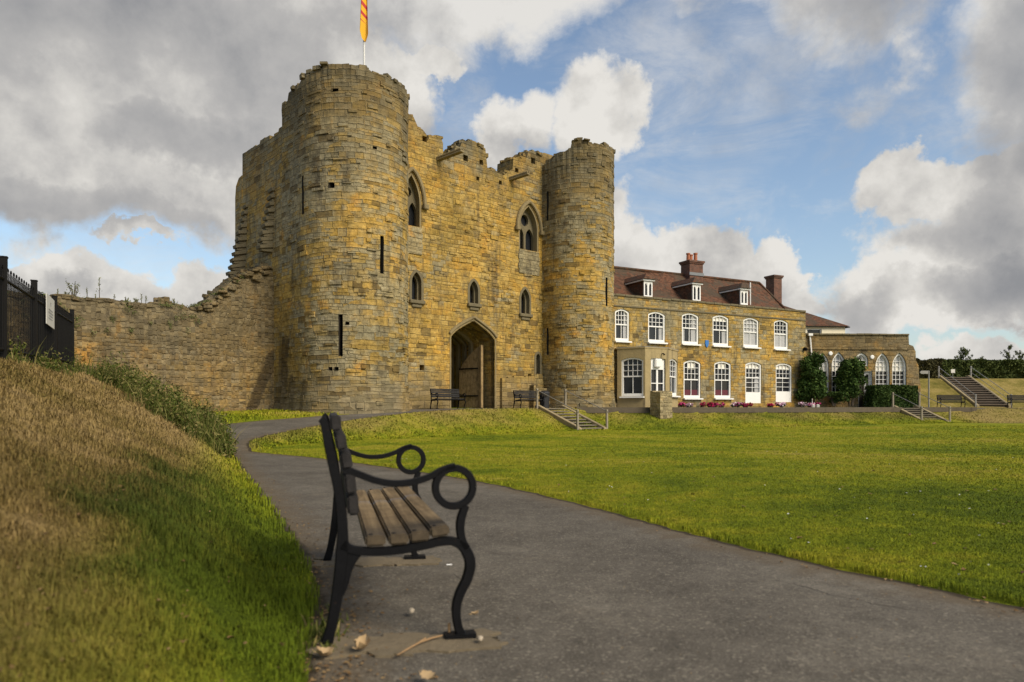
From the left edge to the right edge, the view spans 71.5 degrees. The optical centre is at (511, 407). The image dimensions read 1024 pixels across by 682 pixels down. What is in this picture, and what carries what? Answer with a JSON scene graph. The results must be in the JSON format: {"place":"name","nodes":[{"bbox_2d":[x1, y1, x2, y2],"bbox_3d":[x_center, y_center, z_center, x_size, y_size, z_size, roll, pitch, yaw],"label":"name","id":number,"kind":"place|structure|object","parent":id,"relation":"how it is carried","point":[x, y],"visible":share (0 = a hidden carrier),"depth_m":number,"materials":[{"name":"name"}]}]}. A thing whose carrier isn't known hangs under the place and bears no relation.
{"place":"outdoors","nodes":[
{"label":"outdoors","id":0,"kind":"place"},
{"bbox_2d":[0,363,1023,681],"bbox_3d":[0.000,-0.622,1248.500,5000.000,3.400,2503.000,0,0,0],"label":"ground","id":1,"kind":"structure","parent":0,"point":[1006,385],"depth_m":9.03,"materials":[{"name":"green plant"}]},
{"bbox_2d":[0,256,74,371],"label":"bow top railing","id":2,"kind":"object","parent":1,"relation":"on","point":[60,335],"visible":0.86,"depth_m":13.12,"materials":[{"name":"black metal"}]},
{"bbox_2d":[46,293,53,328],"bbox_3d":[-9.611,-1.990,14.812,0.016,0.620,1.189,0,0,-26],"label":"notice sign","id":3,"kind":"object","parent":2,"relation":"attached to","point":[49,311],"visible":1,"depth_m":14.66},
{"bbox_2d":[6,329,269,458],"bbox_3d":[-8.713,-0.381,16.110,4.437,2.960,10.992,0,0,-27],"label":"leafy weeds","id":4,"kind":"object","parent":1,"relation":"on","point":[169,398],"visible":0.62,"depth_m":15.96,"materials":[{"name":"green plant"}]},
{"bbox_2d":[8,262,273,411],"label":"curtain wall","id":5,"kind":"structure","parent":1,"relation":"on","point":[222,353],"depth_m":28.99,"materials":[{"name":"stone"}]},
{"bbox_2d":[65,281,79,295],"bbox_3d":[-16.297,-4.326,26.421,0.564,0.864,0.601,0,0,0],"label":"wall plant","id":6,"kind":"object","parent":5,"relation":"on","point":[74,291],"depth_m":26.33,"materials":[{"name":"green plant"}]},
{"bbox_2d":[96,277,100,297],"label":"wall plant","id":7,"kind":"object","parent":5,"relation":"on","point":[99,286],"depth_m":26.97,"materials":[{"name":"green plant"}]},
{"bbox_2d":[9,274,244,336],"bbox_3d":[-16.330,-4.182,26.086,13.929,3.348,1.054,0,0,-42],"label":"wall top growth","id":8,"kind":"object","parent":5,"relation":"on","point":[151,323],"depth_m":28.11,"materials":[{"name":"green plant"}]},
{"bbox_2d":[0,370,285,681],"bbox_3d":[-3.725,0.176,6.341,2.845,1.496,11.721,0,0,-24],"label":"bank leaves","id":9,"kind":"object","parent":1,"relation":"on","point":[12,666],"visible":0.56,"depth_m":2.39,"materials":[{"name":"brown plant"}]},
{"bbox_2d":[0,356,320,681],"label":"bank grass","id":10,"kind":"structure","parent":1,"relation":"on","point":[163,584],"depth_m":3.05,"materials":[{"name":"green plant"}]},
{"bbox_2d":[211,408,337,423],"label":"verge grass","id":11,"kind":"structure","parent":1,"relation":"on","point":[257,414],"depth_m":26.84,"materials":[{"name":"green plant"}]},
{"bbox_2d":[226,61,616,413],"bbox_3d":[-3.902,-6.582,37.442,19.714,15.863,11.466,0,0,-43],"label":"castle gatehouse","id":12,"kind":"object","parent":1,"relation":"on","point":[394,246],"visible":0.97,"depth_m":33.74,"materials":[{"name":"stone"}]},
{"bbox_2d":[360,0,367,64],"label":"flagpole","id":13,"kind":"object","parent":12,"relation":"on","point":[364,22],"visible":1,"depth_m":30.82,"materials":[{"name":"yellow fabric"}]},
{"bbox_2d":[409,269,424,307],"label":"lancet window","id":14,"kind":"structure","parent":12,"relation":"in","point":[416,290],"depth_m":33.97,"materials":[{"name":"stone"}]},
{"bbox_2d":[408,167,428,254],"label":"traceried window","id":15,"kind":"structure","parent":12,"relation":"in","point":[415,246],"depth_m":33.89,"materials":[{"name":"stone"}]},
{"bbox_2d":[459,345,482,407],"bbox_3d":[-2.200,-1.625,37.800,1.644,3.290,0.160,0,0,39],"label":"gate door","id":16,"kind":"structure","parent":12,"relation":"in","point":[471,371],"depth_m":37.70,"materials":[{"name":"brown wood"}]},
{"bbox_2d":[467,278,481,310],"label":"lancet window","id":17,"kind":"structure","parent":12,"relation":"in","point":[475,305],"depth_m":36.28,"materials":[{"name":"stone"}]},
{"bbox_2d":[519,286,532,320],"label":"lancet window","id":18,"kind":"structure","parent":12,"relation":"in","point":[525,304],"depth_m":38.70,"materials":[{"name":"stone"}]},
{"bbox_2d":[514,200,544,275],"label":"traceried window","id":19,"kind":"structure","parent":12,"relation":"in","point":[526,221],"depth_m":38.96,"materials":[{"name":"stone"}]},
{"bbox_2d":[534,351,541,373],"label":"lancet window","id":20,"kind":"structure","parent":12,"relation":"in","point":[537,357],"depth_m":39.28,"materials":[{"name":"stone"}]},
{"bbox_2d":[535,388,607,429],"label":"garden steps","id":21,"kind":"structure","parent":1,"relation":"on","point":[569,422],"depth_m":34.81,"materials":[{"name":"stone"}]},
{"bbox_2d":[253,407,1023,449],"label":"terrace bank grass","id":22,"kind":"structure","parent":1,"relation":"on","point":[263,442],"depth_m":32.74,"materials":[{"name":"green plant"}]},
{"bbox_2d":[575,407,976,412],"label":"terrace kerb","id":23,"kind":"structure","parent":22,"relation":"on","point":[747,409],"depth_m":40.00,"materials":[{"name":"stone"}]},
{"bbox_2d":[650,391,672,418],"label":"stone pier","id":24,"kind":"structure","parent":1,"relation":"on","point":[660,404],"depth_m":36.94,"materials":[{"name":"beige stone"}]},
{"bbox_2d":[614,253,807,406],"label":"stone house","id":25,"kind":"structure","parent":1,"relation":"on","point":[692,334],"depth_m":44.18,"materials":[{"name":"stone"}]},
{"bbox_2d":[615,309,631,342],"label":"sash window","id":26,"kind":"structure","parent":25,"relation":"in","point":[621,315],"depth_m":40.77,"materials":[{"name":"white paint"}]},
{"bbox_2d":[619,357,643,397],"bbox_3d":[6.704,-1.646,39.633,1.389,2.255,0.370,0,0,26],"label":"sash window","id":27,"kind":"structure","parent":25,"relation":"in","point":[632,368],"depth_m":39.78,"materials":[{"name":"white paint"}]},
{"bbox_2d":[624,274,655,296],"bbox_3d":[7.633,-7.365,44.325,0.900,1.602,3.120,0,0,-27],"label":"dormer window","id":28,"kind":"structure","parent":25,"relation":"in","point":[642,285],"depth_m":43.24,"materials":[{"name":"brown tile"}]},
{"bbox_2d":[647,312,667,343],"bbox_3d":[8.495,-4.661,41.752,1.370,1.890,0.350,0,0,-27],"label":"sash window","id":29,"kind":"structure","parent":25,"relation":"in","point":[656,320],"depth_m":41.88,"materials":[{"name":"white paint"}]},
{"bbox_2d":[651,358,663,390],"bbox_3d":[8.150,-1.397,39.769,1.038,2.694,0.290,0,0,-28],"label":"entrance door","id":30,"kind":"structure","parent":25,"relation":"in","point":[657,364],"depth_m":39.83,"materials":[{"name":"white paint"}]},
{"bbox_2d":[670,359,680,396],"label":"sash window","id":31,"kind":"structure","parent":25,"relation":"in","point":[672,362],"depth_m":41.44,"materials":[{"name":"white paint"}]},
{"bbox_2d":[671,277,702,300],"bbox_3d":[11.014,-7.411,46.031,0.900,1.683,3.120,0,0,-27],"label":"dormer window","id":32,"kind":"structure","parent":25,"relation":"in","point":[689,289],"depth_m":44.98,"materials":[{"name":"brown tile"}]},
{"bbox_2d":[681,313,700,345],"bbox_3d":[10.754,-4.697,42.892,1.413,1.959,0.350,0,0,-27],"label":"sash window","id":33,"kind":"structure","parent":25,"relation":"in","point":[689,321],"depth_m":43.02,"materials":[{"name":"white paint"}]},
{"bbox_2d":[683,360,702,399],"bbox_3d":[10.884,-1.654,42.958,1.444,2.374,0.350,0,0,-27],"label":"sash window","id":34,"kind":"structure","parent":25,"relation":"in","point":[691,367],"depth_m":43.09,"materials":[{"name":"white paint"}]},
{"bbox_2d":[712,315,730,347],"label":"sash window","id":35,"kind":"structure","parent":25,"relation":"in","point":[720,323],"depth_m":44.11,"materials":[{"name":"white paint"}]},
{"bbox_2d":[714,361,733,399],"bbox_3d":[13.053,-1.665,44.053,1.484,2.369,0.350,0,0,-27],"label":"sash window","id":36,"kind":"structure","parent":25,"relation":"in","point":[722,370],"depth_m":44.18,"materials":[{"name":"white paint"}]},
{"bbox_2d":[718,283,750,304],"bbox_3d":[14.593,-7.409,47.837,0.900,1.590,3.120,0,0,-27],"label":"dormer window","id":37,"kind":"structure","parent":25,"relation":"in","point":[736,293],"depth_m":46.80,"materials":[{"name":"brown tile"}]},
{"bbox_2d":[743,318,761,348],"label":"sash window","id":38,"kind":"structure","parent":25,"relation":"in","point":[750,325],"depth_m":45.23,"materials":[{"name":"white paint"}]},
{"bbox_2d":[745,362,760,402],"bbox_3d":[15.299,-1.571,45.309,1.378,2.621,0.130,0,0,-27],"label":"garden door","id":39,"kind":"structure","parent":25,"relation":"in","point":[752,369],"depth_m":45.35,"materials":[{"name":"white paint"}]},
{"bbox_2d":[773,320,790,350],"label":"sash window","id":40,"kind":"structure","parent":25,"relation":"in","point":[780,326],"depth_m":46.44,"materials":[{"name":"white paint"}]},
{"bbox_2d":[776,363,790,401],"bbox_3d":[17.691,-1.602,46.517,1.453,2.536,0.130,0,0,-27],"label":"garden door","id":41,"kind":"structure","parent":25,"relation":"in","point":[783,371],"depth_m":46.54,"materials":[{"name":"white paint"}]},
{"bbox_2d":[793,351,828,404],"bbox_3d":[19.566,-1.871,46.546,2.221,3.629,1.564,0,0,0],"label":"climbing shrub","id":42,"kind":"object","parent":25,"relation":"attached to","point":[811,384],"visible":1,"depth_m":46.28,"materials":[{"name":"green plant"}]},
{"bbox_2d":[785,306,849,332],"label":"cream house","id":43,"kind":"structure","parent":1,"relation":"on","point":[816,324],"depth_m":57.45,"materials":[{"name":"brown tile"}]},
{"bbox_2d":[807,329,820,332],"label":"window","id":44,"kind":"structure","parent":43,"relation":"in","point":[808,330],"depth_m":57.43,"materials":[{"name":"white paint"}]},
{"bbox_2d":[806,333,920,406],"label":"garden wing","id":45,"kind":"structure","parent":1,"relation":"on","point":[890,359],"depth_m":48.88,"materials":[{"name":"beige stone"}]},
{"bbox_2d":[819,353,827,391],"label":"pointed window","id":46,"kind":"structure","parent":45,"relation":"in","point":[825,365],"depth_m":48.88,"materials":[{"name":"white paint"}]},
{"bbox_2d":[832,352,843,391],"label":"pointed window","id":47,"kind":"structure","parent":45,"relation":"in","point":[838,358],"depth_m":48.98,"materials":[{"name":"white paint"}]},
{"bbox_2d":[832,356,868,405],"bbox_3d":[22.819,-1.756,47.855,2.256,3.358,1.439,0,0,0],"label":"climbing shrub","id":48,"kind":"object","parent":45,"relation":"attached to","point":[850,372],"visible":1,"depth_m":47.56,"materials":[{"name":"green plant"}]},
{"bbox_2d":[856,353,867,365],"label":"pointed window","id":49,"kind":"structure","parent":45,"relation":"in","point":[863,357],"depth_m":48.94,"materials":[{"name":"white paint"}]},
{"bbox_2d":[858,371,871,406],"bbox_3d":[24.253,-1.227,49.010,0.989,2.513,0.160,0,0,-3],"label":"wing door","id":50,"kind":"structure","parent":45,"relation":"in","point":[869,373],"depth_m":49.02,"materials":[{"name":"white paint"}]},
{"bbox_2d":[876,353,888,384],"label":"pointed window","id":51,"kind":"structure","parent":45,"relation":"in","point":[882,365],"depth_m":49.16,"materials":[{"name":"white paint"}]},
{"bbox_2d":[892,353,905,384],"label":"pointed window","id":52,"kind":"structure","parent":45,"relation":"in","point":[898,366],"depth_m":49.20,"materials":[{"name":"white paint"}]},
{"bbox_2d":[862,384,918,407],"bbox_3d":[25.807,-0.710,48.379,3.883,1.722,1.358,0,0,-16],"label":"clipped hedge","id":53,"kind":"object","parent":1,"relation":"on","point":[877,395],"visible":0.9,"depth_m":47.94,"materials":[{"name":"green plant"}]},
{"bbox_2d":[891,392,950,421],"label":"garden steps","id":54,"kind":"structure","parent":1,"relation":"on","point":[915,411],"depth_m":43.98,"materials":[{"name":"stone"}]},
{"bbox_2d":[920,371,929,406],"bbox_3d":[26.624,-1.103,45.900,0.623,2.507,0.090,0,0,0],"label":"signpost","id":55,"kind":"object","parent":1,"relation":"on","point":[925,372],"visible":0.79,"depth_m":45.87,"materials":[{"name":"white metal"}]},
{"bbox_2d":[916,358,943,378],"bbox_3d":[34.241,-2.549,59.432,3.044,3.237,1.829,0,0,-10],"label":"rough hedge","id":56,"kind":"object","parent":1,"relation":"on","point":[926,365],"visible":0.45,"depth_m":58.78,"materials":[{"name":"green plant"}]},
{"bbox_2d":[954,346,973,359],"bbox_3d":[40.528,-3.781,63.794,1.498,3.463,1.507,0,0,27],"label":"young tree","id":57,"kind":"object","parent":1,"relation":"on","point":[964,353],"visible":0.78,"depth_m":63.90,"materials":[{"name":"green plant"}]},
{"bbox_2d":[938,366,1011,407],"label":"garden steps","id":58,"kind":"structure","parent":1,"relation":"on","point":[975,389],"depth_m":54.43,"materials":[{"name":"stone"}]},
{"bbox_2d":[930,358,1023,378],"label":"boundary hedge","id":59,"kind":"object","parent":1,"relation":"on","point":[1008,368],"visible":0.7,"depth_m":61.28,"materials":[{"name":"green plant"}]},
{"bbox_2d":[1000,344,1018,358],"bbox_3d":[45.357,-3.907,64.858,1.249,3.716,1.342,0,0,0],"label":"young tree","id":60,"kind":"object","parent":1,"relation":"on","point":[1007,356],"visible":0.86,"depth_m":64.94,"materials":[{"name":"green plant"}]},
{"bbox_2d":[1013,350,1023,358],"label":"young tree","id":61,"kind":"object","parent":1,"relation":"on","point":[1021,356],"visible":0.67,"depth_m":65.91,"materials":[{"name":"green plant"}]},
{"bbox_2d":[0,0,1023,359],"label":"sky","id":62,"kind":"structure","parent":0,"point":[865,155],"materials":[{"name":"blue"}]},
{"bbox_2d":[225,408,1023,681],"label":"path","id":63,"kind":"structure","parent":0,"point":[648,584],"depth_m":3.50,"materials":[{"name":"grey asphalt"}]},
{"bbox_2d":[281,604,349,671],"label":"edge weeds","id":64,"kind":"object","parent":63,"relation":"on","point":[321,627],"visible":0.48,"depth_m":2.95,"materials":[{"name":"green plant"}]},
{"bbox_2d":[312,646,332,655],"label":"dry leaf","id":65,"kind":"object","parent":63,"relation":"on","point":[323,651],"visible":0.99,"depth_m":2.68,"materials":[{"name":"beige plant"}]},
{"bbox_2d":[352,634,369,649],"bbox_3d":[-0.584,0.911,2.749,0.075,0.052,0.063,0,0,-19],"label":"dry leaf","id":66,"kind":"object","parent":63,"relation":"on","point":[361,642],"visible":1,"depth_m":2.76,"materials":[{"name":"beige plant"}]},
{"bbox_2d":[311,555,441,567],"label":"concrete slab","id":67,"kind":"structure","parent":63,"relation":"on","point":[385,561],"depth_m":4.40,"materials":[{"name":"grey concrete"}]},
{"bbox_2d":[318,412,476,644],"bbox_3d":[-0.662,0.502,3.690,0.642,0.941,1.660,0,0,-14],"label":"park bench","id":68,"kind":"object","parent":63,"relation":"on","point":[404,512],"visible":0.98,"depth_m":2.95,"materials":[{"name":"black metal"}]},
{"bbox_2d":[306,628,507,659],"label":"concrete slab","id":69,"kind":"structure","parent":63,"relation":"on","point":[396,643],"depth_m":2.87,"materials":[{"name":"concrete"}]},
{"bbox_2d":[397,635,442,655],"bbox_3d":[-0.373,0.942,2.836,0.031,0.014,0.279,0,0,33],"label":"twig","id":70,"kind":"object","parent":69,"relation":"on","point":[419,642],"visible":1,"depth_m":2.86,"materials":[{"name":"brown wood"}]},
{"bbox_2d":[408,608,414,613],"bbox_3d":[-0.466,0.942,3.294,0.030,0.025,0.037,0,0,0],"label":"pebble","id":71,"kind":"object","parent":63,"relation":"on","point":[411,610],"visible":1,"depth_m":3.28,"materials":[{"name":"white stone"}]},
{"bbox_2d":[419,670,435,679],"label":"dry leaf","id":72,"kind":"object","parent":63,"relation":"on","point":[425,674],"visible":1,"depth_m":2.49,"materials":[{"name":"beige plant"}]},
{"bbox_2d":[430,389,465,408],"bbox_3d":[-2.999,-0.398,33.340,1.660,0.941,0.642,0,0,-42],"label":"park bench","id":73,"kind":"object","parent":63,"relation":"on","point":[452,394],"visible":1,"depth_m":33.42,"materials":[{"name":"grey wood"}]},
{"bbox_2d":[513,390,543,407],"bbox_3d":[0.863,-0.398,36.790,1.660,0.941,0.642,0,0,-42],"label":"park bench","id":74,"kind":"object","parent":63,"relation":"on","point":[520,394],"visible":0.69,"depth_m":36.78,"materials":[{"name":"grey wood"}]},
{"bbox_2d":[539,391,549,407],"bbox_3d":[1.705,-0.410,37.397,0.578,0.920,0.584,0,0,0],"label":"litter bin","id":75,"kind":"object","parent":63,"relation":"on","point":[546,401],"visible":0.78,"depth_m":37.18,"materials":[{"name":"black plastic"}]},
{"bbox_2d":[244,453,1023,681],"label":"leaf litter","id":76,"kind":"object","parent":63,"relation":"on","point":[337,680],"visible":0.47,"depth_m":3.20,"materials":[{"name":"brown plant"}]},
{"bbox_2d":[317,508,1017,681],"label":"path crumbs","id":77,"kind":"object","parent":63,"relation":"on","point":[665,636],"visible":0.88,"depth_m":3.00,"materials":[{"name":"beige plant"}]},
{"bbox_2d":[678,402,692,406],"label":"flower clump","id":78,"kind":"object","parent":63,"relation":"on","point":[681,404],"visible":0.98,"depth_m":42.11,"materials":[{"name":"pink plant"}]},
{"bbox_2d":[699,402,724,406],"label":"flower clump","id":79,"kind":"object","parent":63,"relation":"on","point":[710,404],"visible":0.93,"depth_m":42.83,"materials":[{"name":"pink plant"}]},
{"bbox_2d":[730,402,752,406],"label":"flower clump","id":80,"kind":"object","parent":63,"relation":"on","point":[737,404],"visible":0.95,"depth_m":43.71,"materials":[{"name":"pink plant"}]},
{"bbox_2d":[766,402,785,406],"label":"flower clump","id":81,"kind":"object","parent":63,"relation":"on","point":[782,404],"visible":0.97,"depth_m":44.75,"materials":[{"name":"pink plant"}]},
{"bbox_2d":[798,402,820,406],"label":"flower clump","id":82,"kind":"object","parent":63,"relation":"on","point":[801,404],"visible":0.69,"depth_m":45.93,"materials":[{"name":"pink plant"}]},
{"bbox_2d":[825,391,843,405],"bbox_3d":[21.726,-0.598,47.859,1.292,1.051,1.082,0,0,40],"label":"shrub","id":83,"kind":"object","parent":63,"relation":"on","point":[835,396],"visible":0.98,"depth_m":47.71,"materials":[{"name":"green plant"}]},
{"bbox_2d":[937,395,965,406],"bbox_3d":[30.866,-0.398,50.019,1.660,0.941,0.642,0,0,6],"label":"park bench","id":84,"kind":"object","parent":63,"relation":"on","point":[954,398],"visible":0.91,"depth_m":50.18,"materials":[{"name":"black metal"}]},
{"bbox_2d":[1007,395,1023,407],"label":"park bench","id":85,"kind":"object","parent":63,"relation":"on","point":[1012,397],"visible":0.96,"depth_m":50.43,"materials":[{"name":"black metal"}]},
{"bbox_2d":[383,448,1012,573],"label":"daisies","id":86,"kind":"object","parent":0,"point":[787,513],"visible":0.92,"depth_m":7.16,"materials":[{"name":"white plant"}]},
{"bbox_2d":[390,443,1023,572],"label":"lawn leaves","id":87,"kind":"object","parent":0,"point":[1022,571],"visible":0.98,"depth_m":6.14,"materials":[{"name":"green plant"}]}
]}

